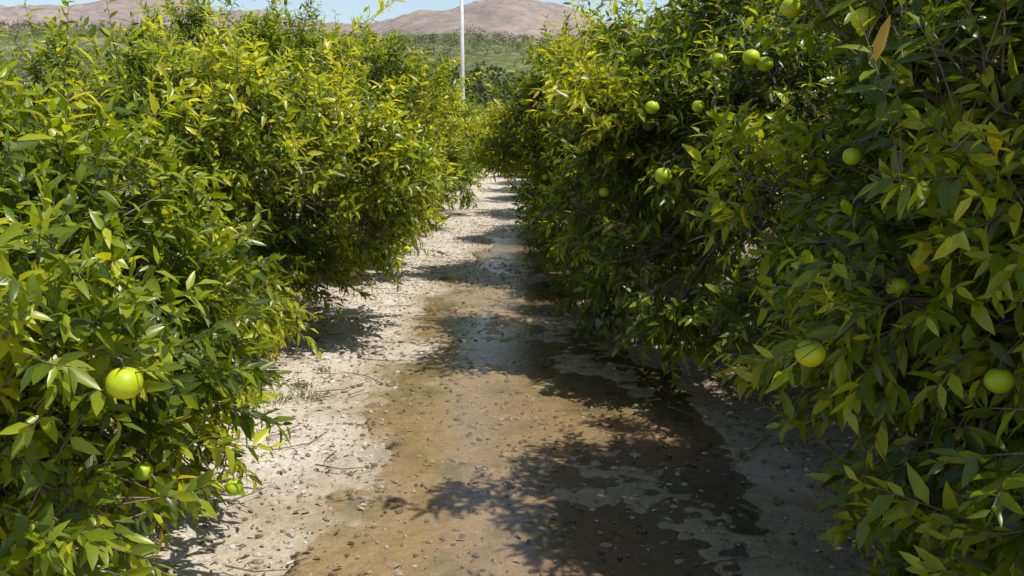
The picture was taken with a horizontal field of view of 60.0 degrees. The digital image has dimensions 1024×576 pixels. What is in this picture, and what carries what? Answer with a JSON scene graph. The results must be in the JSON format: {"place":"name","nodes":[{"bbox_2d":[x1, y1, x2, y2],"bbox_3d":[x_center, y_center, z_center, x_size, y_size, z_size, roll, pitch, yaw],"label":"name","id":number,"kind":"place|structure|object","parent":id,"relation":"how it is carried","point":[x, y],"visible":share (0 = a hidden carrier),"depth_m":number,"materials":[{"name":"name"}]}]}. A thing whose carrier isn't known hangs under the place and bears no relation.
{"place":"outdoors","nodes":[
{"label":"outdoors","id":0,"kind":"place"},
{"bbox_2d":[0,27,627,104],"bbox_3d":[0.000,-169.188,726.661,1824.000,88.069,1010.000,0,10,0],"label":"hill","id":1,"kind":"structure","parent":0,"point":[493,58],"depth_m":561.30,"materials":[{"name":"green plant"}]},
{"bbox_2d":[0,18,594,87],"bbox_3d":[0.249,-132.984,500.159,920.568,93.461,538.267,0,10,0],"label":"hillside scrub","id":2,"kind":"object","parent":1,"relation":"on","point":[517,46],"visible":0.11,"depth_m":600.80,"materials":[{"name":"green plant"}]},
{"bbox_2d":[0,0,642,42],"bbox_3d":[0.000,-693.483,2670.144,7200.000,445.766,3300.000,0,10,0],"label":"mountain","id":3,"kind":"structure","parent":0,"point":[514,17],"depth_m":2386.13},
{"bbox_2d":[0,0,788,35],"label":"sky","id":4,"kind":"structure","parent":0,"point":[347,9],"materials":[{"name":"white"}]},
{"bbox_2d":[6,168,1020,575],"bbox_3d":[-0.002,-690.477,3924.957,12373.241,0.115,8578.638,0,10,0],"label":"ground","id":5,"kind":"structure","parent":0,"point":[659,558],"depth_m":4.43,"materials":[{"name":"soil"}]},
{"bbox_2d":[0,23,295,575],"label":"orange tree","id":6,"kind":"object","parent":5,"relation":"on","point":[108,300],"visible":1,"depth_m":2.65,"materials":[{"name":"green plant"}]},
{"bbox_2d":[0,0,464,366],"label":"orange tree","id":7,"kind":"object","parent":5,"relation":"on","point":[315,145],"visible":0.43,"depth_m":5.81,"materials":[{"name":"green plant"}]},
{"bbox_2d":[20,103,518,125],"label":"distant orchard","id":8,"kind":"object","parent":5,"relation":"on","point":[485,107],"depth_m":53.63,"materials":[{"name":"green plant"}]},
{"bbox_2d":[46,0,493,275],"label":"orange tree","id":9,"kind":"object","parent":5,"relation":"on","point":[271,32],"visible":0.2,"depth_m":9.54,"materials":[{"name":"green plant"}]},
{"bbox_2d":[293,48,480,230],"bbox_3d":[-2.562,-2.304,13.752,4.267,3.034,4.211,-9,14,-43],"label":"orange tree","id":10,"kind":"object","parent":5,"relation":"on","point":[452,150],"visible":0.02,"depth_m":13.76,"materials":[{"name":"green plant"}]},
{"bbox_2d":[343,45,489,214],"bbox_3d":[-2.523,-2.976,17.020,4.322,3.238,4.409,1,10,5],"label":"orange tree","id":11,"kind":"object","parent":5,"relation":"on","point":[463,199],"visible":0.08,"depth_m":16.80,"materials":[{"name":"green plant"}]},
{"bbox_2d":[42,56,817,116],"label":"distant trees","id":12,"kind":"object","parent":5,"relation":"on","point":[480,93],"visible":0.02,"depth_m":126.69,"materials":[{"name":"green plant"}]},
{"bbox_2d":[460,0,464,102],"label":"utility pole","id":13,"kind":"object","parent":5,"relation":"on","point":[462,36],"visible":0.56,"depth_m":63.80,"materials":[{"name":"concrete"}]},
{"bbox_2d":[452,88,488,189],"bbox_3d":[-2.662,-4.273,24.446,4.380,3.206,4.211,6,12,31],"label":"orange tree","id":14,"kind":"object","parent":5,"relation":"on","point":[473,169],"visible":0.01,"depth_m":23.93,"materials":[{"name":"green plant"}]},
{"bbox_2d":[108,248,845,575],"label":"fallen twigs","id":15,"kind":"object","parent":5,"relation":"on","point":[766,556],"visible":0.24,"depth_m":4.79,"materials":[{"name":"brown wood"}]},
{"bbox_2d":[462,99,492,170],"bbox_3d":[-2.559,-6.019,35.179,4.357,2.912,4.000,1,10,3],"label":"orange tree","id":16,"kind":"object","parent":5,"relation":"on","point":[472,108],"depth_m":34.79,"materials":[{"name":"green plant"}]},
{"bbox_2d":[468,106,487,173],"bbox_3d":[-2.442,-4.559,27.680,3.883,2.635,4.130,-9,14,-43],"label":"orange tree","id":17,"kind":"object","parent":5,"relation":"on","point":[478,155],"visible":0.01,"depth_m":27.54,"materials":[{"name":"green plant"}]},
{"bbox_2d":[238,286,758,461],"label":"grass","id":18,"kind":"structure","parent":5,"relation":"on","point":[304,385],"depth_m":5.33,"materials":[{"name":"green plant"}]},
{"bbox_2d":[76,197,1021,575],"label":"leaf litter","id":19,"kind":"object","parent":5,"relation":"on","point":[286,541],"visible":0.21,"depth_m":4.72,"materials":[{"name":"brown plant"}]},
{"bbox_2d":[494,118,629,234],"bbox_3d":[1.926,-2.073,13.357,4.394,2.704,4.307,4,11,24],"label":"orange tree","id":20,"kind":"object","parent":5,"relation":"on","point":[510,176],"visible":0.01,"depth_m":12.98,"materials":[{"name":"green plant"}]},
{"bbox_2d":[448,0,856,288],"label":"orange tree","id":21,"kind":"object","parent":5,"relation":"on","point":[546,153],"visible":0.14,"depth_m":9.17,"materials":[{"name":"green plant"}]},
{"bbox_2d":[517,0,912,389],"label":"orange tree","id":22,"kind":"object","parent":5,"relation":"on","point":[648,105],"visible":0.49,"depth_m":5.43,"materials":[{"name":"green plant"}]},
{"bbox_2d":[674,0,1023,575],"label":"orange tree","id":23,"kind":"object","parent":5,"relation":"on","point":[929,331],"visible":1,"depth_m":2.51,"materials":[{"name":"green plant"}]},
{"bbox_2d":[365,226,711,427],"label":"water","id":24,"kind":"structure","parent":0,"point":[516,247],"depth_m":10.73,"materials":[{"name":"brown liquid"}]}
]}

